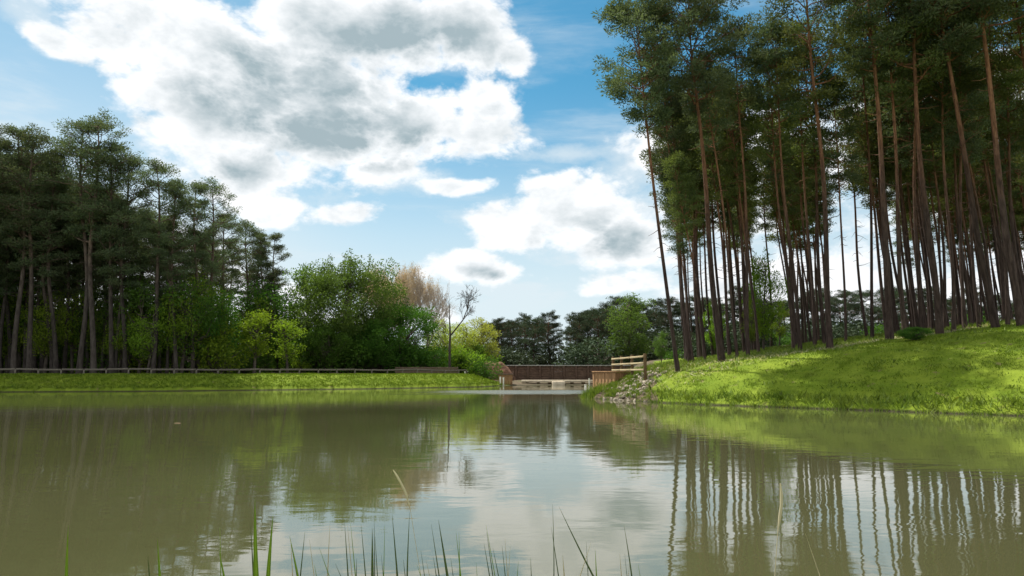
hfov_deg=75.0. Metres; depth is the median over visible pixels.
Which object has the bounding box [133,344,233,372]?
shrub
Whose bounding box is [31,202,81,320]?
pine tree
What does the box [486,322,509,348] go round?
pine tree
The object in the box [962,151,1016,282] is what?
pine tree
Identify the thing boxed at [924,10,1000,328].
pine tree
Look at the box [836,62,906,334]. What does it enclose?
pine tree
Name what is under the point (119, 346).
sapling
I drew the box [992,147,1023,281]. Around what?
pine tree
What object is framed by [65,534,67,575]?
reed
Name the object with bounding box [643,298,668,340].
pine tree
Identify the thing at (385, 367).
shrub
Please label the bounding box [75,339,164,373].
shrub
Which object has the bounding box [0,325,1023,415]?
ground
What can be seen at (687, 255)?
pine tree
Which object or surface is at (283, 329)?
sapling
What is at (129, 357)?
sapling
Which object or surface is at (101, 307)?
sapling
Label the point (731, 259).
pine tree
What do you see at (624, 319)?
pine tree
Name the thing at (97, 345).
sapling
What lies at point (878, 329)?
shrub
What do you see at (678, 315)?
pine tree
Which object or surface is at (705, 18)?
pine tree
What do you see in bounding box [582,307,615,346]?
pine tree
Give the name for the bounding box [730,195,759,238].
pine tree
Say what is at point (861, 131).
pine tree
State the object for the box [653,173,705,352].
pine tree
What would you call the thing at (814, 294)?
pine tree
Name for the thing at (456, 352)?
shrub
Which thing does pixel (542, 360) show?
shrub
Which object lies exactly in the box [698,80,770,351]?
pine tree
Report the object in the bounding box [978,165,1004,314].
pine tree
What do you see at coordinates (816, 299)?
pine tree
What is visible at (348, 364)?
shrub
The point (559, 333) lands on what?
pine tree
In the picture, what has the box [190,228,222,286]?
pine tree
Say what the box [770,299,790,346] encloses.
sapling
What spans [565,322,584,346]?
pine tree
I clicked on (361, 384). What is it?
shore fringe
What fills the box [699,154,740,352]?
pine tree
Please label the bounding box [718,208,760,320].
pine tree
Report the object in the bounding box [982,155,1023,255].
pine tree
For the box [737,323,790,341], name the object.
shrub
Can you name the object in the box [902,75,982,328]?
pine tree
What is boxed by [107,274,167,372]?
sapling
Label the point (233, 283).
pine tree
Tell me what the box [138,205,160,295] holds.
pine tree
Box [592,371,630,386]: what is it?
sheet pile wall
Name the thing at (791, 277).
pine tree
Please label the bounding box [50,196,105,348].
pine tree
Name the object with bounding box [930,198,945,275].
pine tree
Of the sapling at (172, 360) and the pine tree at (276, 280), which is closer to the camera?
the sapling at (172, 360)
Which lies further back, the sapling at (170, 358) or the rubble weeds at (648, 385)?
the sapling at (170, 358)
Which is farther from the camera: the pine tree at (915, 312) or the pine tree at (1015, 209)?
the pine tree at (1015, 209)
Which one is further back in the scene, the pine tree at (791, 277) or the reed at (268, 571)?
the pine tree at (791, 277)
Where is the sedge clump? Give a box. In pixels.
[575,382,609,398]
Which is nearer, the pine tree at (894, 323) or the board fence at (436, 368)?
the pine tree at (894, 323)
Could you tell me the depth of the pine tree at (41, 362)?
61.87 m
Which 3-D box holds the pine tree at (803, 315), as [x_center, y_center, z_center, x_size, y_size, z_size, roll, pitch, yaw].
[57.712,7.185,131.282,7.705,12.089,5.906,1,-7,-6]
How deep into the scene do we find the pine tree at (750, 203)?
54.70 m
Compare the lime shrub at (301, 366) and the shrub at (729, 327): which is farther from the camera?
the shrub at (729, 327)
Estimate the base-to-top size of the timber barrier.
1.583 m
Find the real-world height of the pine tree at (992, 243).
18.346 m
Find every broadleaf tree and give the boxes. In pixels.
[270,262,343,372]
[598,292,655,362]
[652,330,668,361]
[703,302,729,354]
[740,247,789,348]
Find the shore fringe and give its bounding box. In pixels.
[1,381,502,391]
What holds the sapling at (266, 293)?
on the ground at (1002, 381)
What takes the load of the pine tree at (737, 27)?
on the ground at (1002, 381)
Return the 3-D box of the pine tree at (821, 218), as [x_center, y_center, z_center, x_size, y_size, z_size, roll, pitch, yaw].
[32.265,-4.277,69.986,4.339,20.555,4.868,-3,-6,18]
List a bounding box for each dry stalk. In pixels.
[393,470,420,573]
[774,483,782,575]
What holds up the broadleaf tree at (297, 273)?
on the ground at (1002, 381)
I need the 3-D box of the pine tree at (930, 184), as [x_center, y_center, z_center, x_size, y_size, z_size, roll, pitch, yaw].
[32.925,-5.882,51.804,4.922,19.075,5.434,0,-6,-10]
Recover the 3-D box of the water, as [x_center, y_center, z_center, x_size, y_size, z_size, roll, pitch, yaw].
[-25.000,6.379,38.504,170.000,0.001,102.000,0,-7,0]
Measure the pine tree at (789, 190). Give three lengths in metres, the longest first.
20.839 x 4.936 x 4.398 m
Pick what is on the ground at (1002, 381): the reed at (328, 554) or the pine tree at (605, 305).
the pine tree at (605, 305)
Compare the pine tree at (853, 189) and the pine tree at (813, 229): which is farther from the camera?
the pine tree at (813, 229)
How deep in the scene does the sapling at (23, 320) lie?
61.72 m
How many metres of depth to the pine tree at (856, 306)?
125.31 m
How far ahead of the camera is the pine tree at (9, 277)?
59.77 m
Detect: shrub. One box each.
[22,341,76,372]
[61,351,100,372]
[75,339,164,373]
[121,346,180,373]
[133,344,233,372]
[178,321,253,373]
[220,342,279,373]
[240,355,281,372]
[262,332,293,372]
[271,327,358,372]
[279,350,312,372]
[291,348,312,371]
[319,333,382,372]
[352,335,416,372]
[392,340,441,367]
[406,345,454,366]
[428,353,447,366]
[440,342,487,373]
[453,349,482,372]
[463,355,504,380]
[471,345,503,361]
[485,346,538,364]
[486,345,526,364]
[487,347,521,364]
[518,347,556,364]
[525,350,558,364]
[545,345,594,364]
[551,334,639,364]
[584,340,666,364]
[617,327,670,351]
[630,326,694,358]
[654,326,695,340]
[663,348,683,359]
[667,334,695,357]
[678,330,741,358]
[695,321,778,350]
[706,320,784,337]
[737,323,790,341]
[739,327,790,346]
[803,320,853,333]
[804,326,849,341]
[807,325,858,337]
[816,318,879,336]
[836,329,878,337]
[857,324,901,335]
[949,311,1001,326]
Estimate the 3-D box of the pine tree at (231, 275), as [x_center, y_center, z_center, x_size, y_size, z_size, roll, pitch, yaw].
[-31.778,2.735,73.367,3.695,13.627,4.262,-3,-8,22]
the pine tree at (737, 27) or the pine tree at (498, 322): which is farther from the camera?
the pine tree at (498, 322)
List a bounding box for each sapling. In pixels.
[0,259,66,372]
[0,280,42,351]
[0,302,33,372]
[1,286,73,360]
[18,291,71,372]
[35,306,74,361]
[46,317,77,372]
[56,274,103,373]
[68,302,104,361]
[71,274,151,369]
[85,299,114,358]
[100,311,135,372]
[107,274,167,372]
[107,284,162,372]
[122,303,169,372]
[129,287,188,367]
[150,276,241,373]
[151,276,209,372]
[159,289,192,373]
[161,336,186,360]
[178,268,234,370]
[179,308,222,372]
[191,290,248,372]
[219,296,272,365]
[226,297,288,342]
[229,279,303,372]
[234,308,274,373]
[235,295,273,364]
[269,315,307,372]
[271,321,294,372]
[469,340,487,356]
[740,298,761,348]
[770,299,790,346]
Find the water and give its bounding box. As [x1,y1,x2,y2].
[0,385,1023,575]
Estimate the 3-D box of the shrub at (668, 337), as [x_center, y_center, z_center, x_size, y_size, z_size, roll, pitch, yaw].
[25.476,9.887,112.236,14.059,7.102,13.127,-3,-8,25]
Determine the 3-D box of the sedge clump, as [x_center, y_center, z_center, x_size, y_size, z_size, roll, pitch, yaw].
[4.670,6.074,39.161,2.010,1.376,3.295,0,-7,0]
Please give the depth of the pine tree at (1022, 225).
67.37 m
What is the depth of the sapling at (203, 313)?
60.53 m
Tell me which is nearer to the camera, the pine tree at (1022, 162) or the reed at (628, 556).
the reed at (628, 556)
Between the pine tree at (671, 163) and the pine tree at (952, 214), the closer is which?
the pine tree at (671, 163)
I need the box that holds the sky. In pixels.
[0,0,1023,364]
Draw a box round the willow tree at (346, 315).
[286,248,409,365]
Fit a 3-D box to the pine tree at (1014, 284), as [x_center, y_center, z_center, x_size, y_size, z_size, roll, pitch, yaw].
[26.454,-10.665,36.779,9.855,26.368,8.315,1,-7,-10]
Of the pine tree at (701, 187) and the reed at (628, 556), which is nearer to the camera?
the reed at (628, 556)
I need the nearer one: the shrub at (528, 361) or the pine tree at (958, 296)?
the pine tree at (958, 296)
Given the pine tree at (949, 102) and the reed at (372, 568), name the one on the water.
the reed at (372, 568)
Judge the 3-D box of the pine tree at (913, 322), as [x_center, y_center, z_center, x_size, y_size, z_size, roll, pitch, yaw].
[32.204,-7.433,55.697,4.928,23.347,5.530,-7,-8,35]
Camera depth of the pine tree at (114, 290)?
61.48 m
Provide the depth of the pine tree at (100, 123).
58.46 m
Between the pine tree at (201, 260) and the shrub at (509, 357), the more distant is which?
the shrub at (509, 357)
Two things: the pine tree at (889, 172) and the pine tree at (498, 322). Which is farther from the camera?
the pine tree at (498, 322)
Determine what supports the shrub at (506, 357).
on the ground at (1002, 381)
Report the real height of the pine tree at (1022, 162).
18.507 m
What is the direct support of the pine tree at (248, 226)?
on the ground at (1002, 381)
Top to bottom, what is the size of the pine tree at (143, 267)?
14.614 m
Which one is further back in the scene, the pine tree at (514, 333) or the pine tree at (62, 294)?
the pine tree at (514, 333)
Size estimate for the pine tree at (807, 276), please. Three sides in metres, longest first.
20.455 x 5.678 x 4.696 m
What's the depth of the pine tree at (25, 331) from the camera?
61.82 m
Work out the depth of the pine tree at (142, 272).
61.80 m
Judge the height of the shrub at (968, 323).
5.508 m
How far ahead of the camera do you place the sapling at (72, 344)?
61.36 m
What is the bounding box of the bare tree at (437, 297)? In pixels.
[402,267,458,346]
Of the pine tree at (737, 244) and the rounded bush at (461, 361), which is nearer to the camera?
the pine tree at (737, 244)
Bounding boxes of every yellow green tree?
[422,318,463,365]
[451,321,481,354]
[466,316,502,360]
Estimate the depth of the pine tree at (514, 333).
122.82 m
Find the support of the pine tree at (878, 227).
on the ground at (1002, 381)
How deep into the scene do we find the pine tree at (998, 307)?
119.46 m
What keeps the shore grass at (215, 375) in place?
on the ground at (1002, 381)
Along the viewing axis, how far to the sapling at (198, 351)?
61.45 m
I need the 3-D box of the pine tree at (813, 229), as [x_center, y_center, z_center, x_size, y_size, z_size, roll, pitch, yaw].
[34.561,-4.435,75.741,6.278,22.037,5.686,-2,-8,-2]
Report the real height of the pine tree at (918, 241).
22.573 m
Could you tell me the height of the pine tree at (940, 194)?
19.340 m
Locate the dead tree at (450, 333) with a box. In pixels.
[443,285,478,366]
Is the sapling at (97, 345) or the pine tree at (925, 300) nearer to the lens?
the sapling at (97, 345)
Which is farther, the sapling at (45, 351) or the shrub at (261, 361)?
the shrub at (261, 361)
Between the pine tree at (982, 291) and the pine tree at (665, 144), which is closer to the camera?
the pine tree at (665, 144)
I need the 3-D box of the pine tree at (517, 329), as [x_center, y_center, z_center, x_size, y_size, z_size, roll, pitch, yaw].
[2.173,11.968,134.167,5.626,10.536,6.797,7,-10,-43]
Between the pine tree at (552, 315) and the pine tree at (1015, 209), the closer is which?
the pine tree at (1015, 209)
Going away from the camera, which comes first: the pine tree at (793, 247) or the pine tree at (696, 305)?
the pine tree at (696, 305)
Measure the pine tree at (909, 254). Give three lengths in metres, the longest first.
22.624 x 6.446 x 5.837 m
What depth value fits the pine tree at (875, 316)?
115.54 m
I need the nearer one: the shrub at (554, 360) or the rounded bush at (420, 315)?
the rounded bush at (420, 315)
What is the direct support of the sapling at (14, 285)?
on the ground at (1002, 381)
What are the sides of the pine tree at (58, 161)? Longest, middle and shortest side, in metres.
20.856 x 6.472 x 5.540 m
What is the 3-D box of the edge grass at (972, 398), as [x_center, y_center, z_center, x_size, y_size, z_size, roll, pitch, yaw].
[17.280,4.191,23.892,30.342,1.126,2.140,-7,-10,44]
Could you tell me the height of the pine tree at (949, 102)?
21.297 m
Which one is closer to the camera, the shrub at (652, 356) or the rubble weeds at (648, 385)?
the rubble weeds at (648, 385)
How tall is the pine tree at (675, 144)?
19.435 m
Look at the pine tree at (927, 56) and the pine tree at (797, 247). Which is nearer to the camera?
the pine tree at (927, 56)
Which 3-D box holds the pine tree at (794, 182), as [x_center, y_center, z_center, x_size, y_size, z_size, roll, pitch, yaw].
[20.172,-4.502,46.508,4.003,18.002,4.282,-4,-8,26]
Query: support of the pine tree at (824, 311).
on the ground at (1002, 381)
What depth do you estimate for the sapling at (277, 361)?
75.25 m
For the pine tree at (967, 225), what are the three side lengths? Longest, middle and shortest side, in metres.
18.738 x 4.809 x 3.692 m
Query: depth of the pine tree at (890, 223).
87.05 m
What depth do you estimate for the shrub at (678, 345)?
83.76 m
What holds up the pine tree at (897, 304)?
on the ground at (1002, 381)
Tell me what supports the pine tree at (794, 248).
on the ground at (1002, 381)
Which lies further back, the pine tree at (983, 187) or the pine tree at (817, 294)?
the pine tree at (817, 294)
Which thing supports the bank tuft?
on the ground at (1002, 381)
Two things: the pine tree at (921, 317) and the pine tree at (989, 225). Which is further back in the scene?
the pine tree at (989, 225)
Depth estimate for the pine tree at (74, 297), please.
64.64 m
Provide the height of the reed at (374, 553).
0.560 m
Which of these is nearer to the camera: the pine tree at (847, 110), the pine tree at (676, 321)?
the pine tree at (847, 110)
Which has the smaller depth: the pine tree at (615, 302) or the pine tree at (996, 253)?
the pine tree at (996, 253)
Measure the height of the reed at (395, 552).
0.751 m
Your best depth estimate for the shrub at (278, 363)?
81.20 m
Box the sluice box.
[499,374,511,384]
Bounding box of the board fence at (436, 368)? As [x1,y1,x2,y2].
[395,367,457,372]
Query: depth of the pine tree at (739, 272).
74.70 m
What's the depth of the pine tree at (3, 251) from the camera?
59.42 m
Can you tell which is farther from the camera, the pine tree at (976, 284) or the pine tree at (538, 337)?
the pine tree at (538, 337)
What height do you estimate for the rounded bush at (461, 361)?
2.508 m
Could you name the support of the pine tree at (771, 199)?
on the ground at (1002, 381)
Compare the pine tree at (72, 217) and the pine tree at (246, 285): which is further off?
the pine tree at (246, 285)
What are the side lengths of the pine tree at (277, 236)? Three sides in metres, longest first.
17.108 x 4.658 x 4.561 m
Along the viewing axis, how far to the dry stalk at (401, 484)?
4.07 m
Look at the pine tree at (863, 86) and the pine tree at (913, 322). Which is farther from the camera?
the pine tree at (913, 322)
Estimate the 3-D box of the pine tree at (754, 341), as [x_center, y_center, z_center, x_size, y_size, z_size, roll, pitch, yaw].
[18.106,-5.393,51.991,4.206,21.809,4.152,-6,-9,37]
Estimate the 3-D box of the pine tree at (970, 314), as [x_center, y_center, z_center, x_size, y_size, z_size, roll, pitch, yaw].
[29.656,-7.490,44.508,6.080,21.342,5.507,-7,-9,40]
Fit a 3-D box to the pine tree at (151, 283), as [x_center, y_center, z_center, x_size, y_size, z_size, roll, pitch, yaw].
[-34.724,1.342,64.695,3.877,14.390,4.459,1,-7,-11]
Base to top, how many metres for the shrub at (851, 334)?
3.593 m
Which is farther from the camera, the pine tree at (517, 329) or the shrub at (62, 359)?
the pine tree at (517, 329)
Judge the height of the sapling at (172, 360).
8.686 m
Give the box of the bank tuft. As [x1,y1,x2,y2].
[577,366,649,395]
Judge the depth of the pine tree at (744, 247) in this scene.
85.81 m
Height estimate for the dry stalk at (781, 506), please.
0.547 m
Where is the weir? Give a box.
[522,380,592,384]
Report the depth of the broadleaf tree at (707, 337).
55.86 m
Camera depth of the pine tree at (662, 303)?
117.55 m
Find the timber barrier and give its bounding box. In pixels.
[491,371,513,380]
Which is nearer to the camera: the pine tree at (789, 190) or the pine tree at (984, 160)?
the pine tree at (984, 160)
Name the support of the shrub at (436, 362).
on the ground at (1002, 381)
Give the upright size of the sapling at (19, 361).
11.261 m
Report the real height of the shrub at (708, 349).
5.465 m
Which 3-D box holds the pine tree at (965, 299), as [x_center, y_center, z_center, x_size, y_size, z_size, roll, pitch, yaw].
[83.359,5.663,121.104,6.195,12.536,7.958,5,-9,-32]
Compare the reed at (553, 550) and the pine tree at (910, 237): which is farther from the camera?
the pine tree at (910, 237)
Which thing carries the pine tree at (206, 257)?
on the ground at (1002, 381)
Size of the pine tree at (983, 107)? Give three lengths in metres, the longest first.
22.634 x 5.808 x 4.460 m
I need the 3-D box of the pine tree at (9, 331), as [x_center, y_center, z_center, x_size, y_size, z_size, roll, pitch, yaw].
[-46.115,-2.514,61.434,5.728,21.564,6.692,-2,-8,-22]
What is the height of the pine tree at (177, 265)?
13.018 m
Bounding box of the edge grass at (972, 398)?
[641,385,1023,415]
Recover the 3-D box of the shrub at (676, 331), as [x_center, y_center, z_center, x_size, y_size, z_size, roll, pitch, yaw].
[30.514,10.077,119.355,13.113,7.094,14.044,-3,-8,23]
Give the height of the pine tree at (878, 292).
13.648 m
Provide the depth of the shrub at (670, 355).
82.93 m
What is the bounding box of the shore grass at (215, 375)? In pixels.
[0,373,498,388]
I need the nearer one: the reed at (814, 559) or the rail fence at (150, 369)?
the reed at (814, 559)
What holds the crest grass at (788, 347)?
on the ground at (1002, 381)
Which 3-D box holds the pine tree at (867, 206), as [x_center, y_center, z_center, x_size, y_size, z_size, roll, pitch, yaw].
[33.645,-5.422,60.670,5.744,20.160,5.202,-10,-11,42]
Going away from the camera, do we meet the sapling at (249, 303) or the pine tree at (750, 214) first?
the pine tree at (750, 214)
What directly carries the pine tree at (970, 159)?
on the ground at (1002, 381)
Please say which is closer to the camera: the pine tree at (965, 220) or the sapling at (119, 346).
the sapling at (119, 346)
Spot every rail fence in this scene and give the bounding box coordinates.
[0,368,467,373]
[611,354,646,379]
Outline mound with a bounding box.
[475,361,514,379]
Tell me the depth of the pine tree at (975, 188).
51.42 m
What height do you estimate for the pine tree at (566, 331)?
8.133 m
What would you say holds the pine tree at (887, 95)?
on the ground at (1002, 381)
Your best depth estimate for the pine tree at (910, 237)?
70.93 m
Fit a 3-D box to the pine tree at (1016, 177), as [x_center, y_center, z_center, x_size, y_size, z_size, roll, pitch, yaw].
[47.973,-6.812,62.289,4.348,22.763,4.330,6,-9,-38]
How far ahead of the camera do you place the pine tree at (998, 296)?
71.34 m
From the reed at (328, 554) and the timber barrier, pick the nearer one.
the reed at (328, 554)
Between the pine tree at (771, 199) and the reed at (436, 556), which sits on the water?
the reed at (436, 556)
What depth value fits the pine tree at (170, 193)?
60.12 m
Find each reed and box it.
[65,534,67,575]
[157,539,160,575]
[219,552,224,575]
[250,521,252,573]
[253,508,258,575]
[266,518,272,575]
[290,539,298,575]
[300,535,304,575]
[327,530,329,575]
[344,521,348,575]
[351,532,355,575]
[361,527,365,575]
[371,532,373,575]
[374,532,374,575]
[392,517,397,575]
[406,512,409,575]
[431,525,439,575]
[438,520,448,575]
[552,504,553,575]
[562,514,593,575]
[624,528,631,575]
[806,536,819,575]
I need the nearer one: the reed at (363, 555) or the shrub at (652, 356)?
the reed at (363, 555)
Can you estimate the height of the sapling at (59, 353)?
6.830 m
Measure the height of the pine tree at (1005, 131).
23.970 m
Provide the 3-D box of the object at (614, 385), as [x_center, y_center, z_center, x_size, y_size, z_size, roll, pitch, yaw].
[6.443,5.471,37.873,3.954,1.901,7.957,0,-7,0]
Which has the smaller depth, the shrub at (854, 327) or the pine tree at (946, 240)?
the pine tree at (946, 240)
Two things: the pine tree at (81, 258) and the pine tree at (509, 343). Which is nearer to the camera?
the pine tree at (81, 258)
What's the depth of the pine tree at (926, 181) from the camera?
55.92 m
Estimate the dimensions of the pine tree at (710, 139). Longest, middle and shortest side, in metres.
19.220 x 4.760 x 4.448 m
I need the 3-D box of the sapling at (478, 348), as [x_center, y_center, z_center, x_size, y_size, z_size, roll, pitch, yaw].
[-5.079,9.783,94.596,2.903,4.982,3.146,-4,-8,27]
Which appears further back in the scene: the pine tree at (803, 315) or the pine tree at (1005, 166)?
the pine tree at (803, 315)
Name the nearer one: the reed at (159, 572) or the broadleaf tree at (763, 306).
the reed at (159, 572)
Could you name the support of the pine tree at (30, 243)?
on the ground at (1002, 381)
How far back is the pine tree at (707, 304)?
56.31 m
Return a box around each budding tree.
[361,263,408,319]
[381,261,441,340]
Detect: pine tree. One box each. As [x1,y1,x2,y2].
[0,122,77,372]
[0,123,40,238]
[0,123,51,372]
[0,151,39,372]
[0,155,27,287]
[0,178,35,373]
[0,187,21,273]
[2,187,16,366]
[3,147,50,372]
[11,148,88,372]
[12,170,70,372]
[14,172,79,372]
[20,149,74,372]
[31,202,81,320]
[33,106,142,373]
[39,180,89,373]
[41,243,79,364]
[45,117,109,373]
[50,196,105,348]
[53,211,105,364]
[54,233,106,368]
[55,182,106,372]
[57,138,141,372]
[74,190,129,372]
[77,186,142,373]
[84,147,161,372]
[89,198,140,372]
[93,202,134,341]
[95,195,149,372]
[123,157,194,372]
[123,213,166,371]
[125,232,152,311]
[132,177,202,372]
[134,216,187,373]
[134,243,174,288]
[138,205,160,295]
[150,217,201,373]
[152,214,201,289]
[159,249,193,287]
[161,238,191,310]
[173,180,216,363]
[176,226,224,306]
[181,176,247,372]
[188,228,220,298]
[189,244,225,372]
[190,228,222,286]
[204,210,254,372]
[204,253,244,317]
[224,219,273,351]
[225,238,248,302]
[240,271,258,316]
[241,229,281,372]
[242,246,277,347]
[256,232,292,371]
[259,272,282,333]
[269,270,289,314]
[484,316,512,350]
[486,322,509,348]
[500,324,520,351]
[501,319,526,352]
[510,326,531,351]
[515,312,541,351]
[518,317,546,359]
[523,324,549,353]
[532,309,562,364]
[536,327,555,355]
[537,322,564,357]
[554,339,565,362]
[559,328,583,361]
[561,314,593,346]
[564,310,590,343]
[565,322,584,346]
[577,310,605,342]
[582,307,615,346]
[590,0,699,372]
[592,302,624,344]
[595,296,645,342]
[608,299,648,342]
[621,40,691,362]
[623,0,780,361]
[631,302,658,336]
[639,116,700,359]
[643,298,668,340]
[645,95,702,356]
[649,173,693,361]
[650,127,710,356]
[650,296,680,333]
[652,97,713,357]
[652,124,701,341]
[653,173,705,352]
[657,150,705,361]
[661,225,705,353]
[664,91,726,357]
[666,300,693,329]
[671,101,744,355]
[673,47,739,357]
[673,302,694,335]
[679,295,710,334]
[686,200,705,356]
[687,95,749,351]
[689,88,756,351]
[690,174,716,355]
[690,194,717,333]
[692,81,766,344]
[693,305,711,332]
[697,12,774,354]
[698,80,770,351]
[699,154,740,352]
[712,129,741,347]
[713,202,740,344]
[718,202,742,350]
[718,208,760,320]
[720,83,766,349]
[721,300,742,325]
[722,286,756,326]
[723,137,771,350]
[724,197,753,258]
[725,197,751,329]
[729,128,766,343]
[729,292,759,313]
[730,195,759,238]
[731,158,764,303]
[733,76,823,344]
[735,44,800,348]
[738,12,807,350]
[740,198,757,320]
[750,156,790,346]
[751,128,798,343]
[752,172,789,313]
[755,0,868,348]
[758,115,806,276]
[759,30,849,343]
[762,142,815,341]
[762,218,803,258]
[765,15,845,347]
[767,154,814,341]
[768,299,789,330]
[770,99,826,340]
[775,210,822,318]
[776,166,821,342]
[781,203,800,326]
[784,168,813,292]
[786,150,821,336]
[786,302,810,327]
[788,296,824,326]
[798,225,820,338]
[798,229,819,333]
[798,287,840,321]
[800,291,846,325]
[801,197,838,297]
[802,71,872,341]
[802,135,841,340]
[803,165,837,299]
[806,0,922,339]
[806,143,834,278]
[810,0,898,337]
[810,298,841,324]
[812,169,846,291]
[822,99,872,335]
[825,68,898,332]
[830,297,857,332]
[831,289,867,327]
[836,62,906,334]
[836,107,898,330]
[837,0,941,336]
[839,134,896,330]
[841,303,862,328]
[846,289,880,327]
[847,172,899,331]
[849,74,908,327]
[853,43,946,287]
[856,0,955,334]
[857,103,918,317]
[857,308,882,327]
[858,51,926,326]
[858,159,893,237]
[861,307,883,326]
[867,59,953,330]
[868,286,906,320]
[871,0,999,327]
[871,125,914,327]
[872,101,927,327]
[874,3,962,333]
[874,112,925,328]
[874,290,916,325]
[884,121,941,327]
[885,116,939,327]
[887,185,913,278]
[887,196,935,322]
[888,182,913,327]
[888,187,940,281]
[889,210,914,276]
[890,183,918,314]
[894,178,929,327]
[898,290,933,312]
[899,190,937,277]
[901,119,958,315]
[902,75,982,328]
[904,286,939,318]
[907,10,976,331]
[918,21,991,327]
[919,38,993,325]
[922,87,985,323]
[923,140,958,326]
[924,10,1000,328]
[924,61,1013,295]
[926,189,958,325]
[927,184,967,325]
[927,194,957,300]
[927,196,965,323]
[928,0,1023,325]
[929,156,975,322]
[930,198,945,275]
[933,191,982,291]
[933,295,967,322]
[934,44,1022,295]
[934,159,963,324]
[934,194,967,301]
[943,225,969,262]
[946,151,989,321]
[948,286,985,321]
[951,0,1023,324]
[952,122,989,251]
[952,200,973,320]
[954,62,1019,321]
[958,160,1006,265]
[958,169,982,266]
[959,56,1022,320]
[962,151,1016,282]
[962,175,992,322]
[964,233,979,311]
[971,6,1023,305]
[973,0,1023,94]
[974,50,1016,222]
[976,175,1001,316]
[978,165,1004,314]
[978,293,1013,318]
[979,200,1015,319]
[979,211,1001,302]
[981,74,1023,290]
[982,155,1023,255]
[988,159,1023,246]
[991,115,1023,261]
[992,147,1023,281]
[996,168,1023,263]
[997,297,1013,319]
[1000,41,1023,131]
[1000,43,1023,179]
[1004,97,1023,251]
[1007,215,1023,271]
[1011,109,1023,186]
[1018,230,1023,249]
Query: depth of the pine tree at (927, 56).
37.81 m
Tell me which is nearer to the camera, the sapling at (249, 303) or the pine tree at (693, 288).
the pine tree at (693, 288)
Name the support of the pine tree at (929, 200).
on the ground at (1002, 381)
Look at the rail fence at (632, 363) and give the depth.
40.10 m
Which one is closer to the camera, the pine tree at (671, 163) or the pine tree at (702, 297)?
the pine tree at (671, 163)
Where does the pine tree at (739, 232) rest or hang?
on the ground at (1002, 381)
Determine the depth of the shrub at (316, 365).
70.69 m
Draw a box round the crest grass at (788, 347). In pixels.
[634,318,1015,375]
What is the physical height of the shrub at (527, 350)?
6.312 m
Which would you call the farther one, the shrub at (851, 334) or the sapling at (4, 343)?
the shrub at (851, 334)
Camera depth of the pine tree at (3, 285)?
59.82 m
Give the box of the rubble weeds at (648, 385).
[621,373,666,396]
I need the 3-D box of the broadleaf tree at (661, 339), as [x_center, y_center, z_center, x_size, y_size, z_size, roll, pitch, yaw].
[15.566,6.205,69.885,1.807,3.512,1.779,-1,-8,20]
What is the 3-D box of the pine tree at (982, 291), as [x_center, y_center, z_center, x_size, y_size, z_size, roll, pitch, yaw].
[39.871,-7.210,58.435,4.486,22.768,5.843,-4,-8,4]
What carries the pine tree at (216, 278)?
on the ground at (1002, 381)
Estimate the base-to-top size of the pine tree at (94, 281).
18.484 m
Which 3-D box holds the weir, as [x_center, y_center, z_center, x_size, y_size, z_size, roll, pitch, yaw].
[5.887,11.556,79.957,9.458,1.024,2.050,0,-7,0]
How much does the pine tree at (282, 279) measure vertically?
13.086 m
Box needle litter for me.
[651,322,1012,389]
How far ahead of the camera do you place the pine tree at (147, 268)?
60.42 m
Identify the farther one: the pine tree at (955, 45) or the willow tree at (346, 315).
the willow tree at (346, 315)
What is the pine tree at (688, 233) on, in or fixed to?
on the ground at (1002, 381)
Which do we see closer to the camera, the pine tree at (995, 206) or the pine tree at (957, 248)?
the pine tree at (995, 206)
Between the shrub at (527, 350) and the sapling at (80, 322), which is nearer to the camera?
the sapling at (80, 322)
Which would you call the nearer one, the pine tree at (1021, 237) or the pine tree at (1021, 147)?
the pine tree at (1021, 147)
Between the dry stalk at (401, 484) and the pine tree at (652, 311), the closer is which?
the dry stalk at (401, 484)
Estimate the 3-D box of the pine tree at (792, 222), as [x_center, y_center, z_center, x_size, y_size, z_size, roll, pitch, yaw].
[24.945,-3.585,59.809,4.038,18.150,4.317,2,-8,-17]
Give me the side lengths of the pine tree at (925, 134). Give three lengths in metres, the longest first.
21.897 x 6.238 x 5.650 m
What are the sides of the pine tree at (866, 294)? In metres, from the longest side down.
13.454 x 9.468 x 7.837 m
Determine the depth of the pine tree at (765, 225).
59.86 m
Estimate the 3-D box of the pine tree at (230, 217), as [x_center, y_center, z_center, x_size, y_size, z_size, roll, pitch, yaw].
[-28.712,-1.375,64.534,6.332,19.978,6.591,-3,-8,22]
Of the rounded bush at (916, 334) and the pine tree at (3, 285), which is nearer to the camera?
the rounded bush at (916, 334)
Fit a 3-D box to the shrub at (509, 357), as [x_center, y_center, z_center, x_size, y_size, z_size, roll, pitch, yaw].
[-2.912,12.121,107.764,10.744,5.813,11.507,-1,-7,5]
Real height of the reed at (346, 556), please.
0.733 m
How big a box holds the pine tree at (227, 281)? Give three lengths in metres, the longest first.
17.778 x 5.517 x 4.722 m
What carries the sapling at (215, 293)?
on the ground at (1002, 381)
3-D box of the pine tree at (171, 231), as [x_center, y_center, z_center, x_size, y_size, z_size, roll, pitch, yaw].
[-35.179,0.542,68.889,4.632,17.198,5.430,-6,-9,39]
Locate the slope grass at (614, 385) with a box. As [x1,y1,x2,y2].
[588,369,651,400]
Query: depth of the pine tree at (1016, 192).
59.90 m
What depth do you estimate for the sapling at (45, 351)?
58.45 m
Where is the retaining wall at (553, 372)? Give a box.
[505,365,635,379]
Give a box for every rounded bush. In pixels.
[301,321,358,372]
[338,316,406,372]
[359,298,439,368]
[452,356,469,372]
[896,327,932,340]

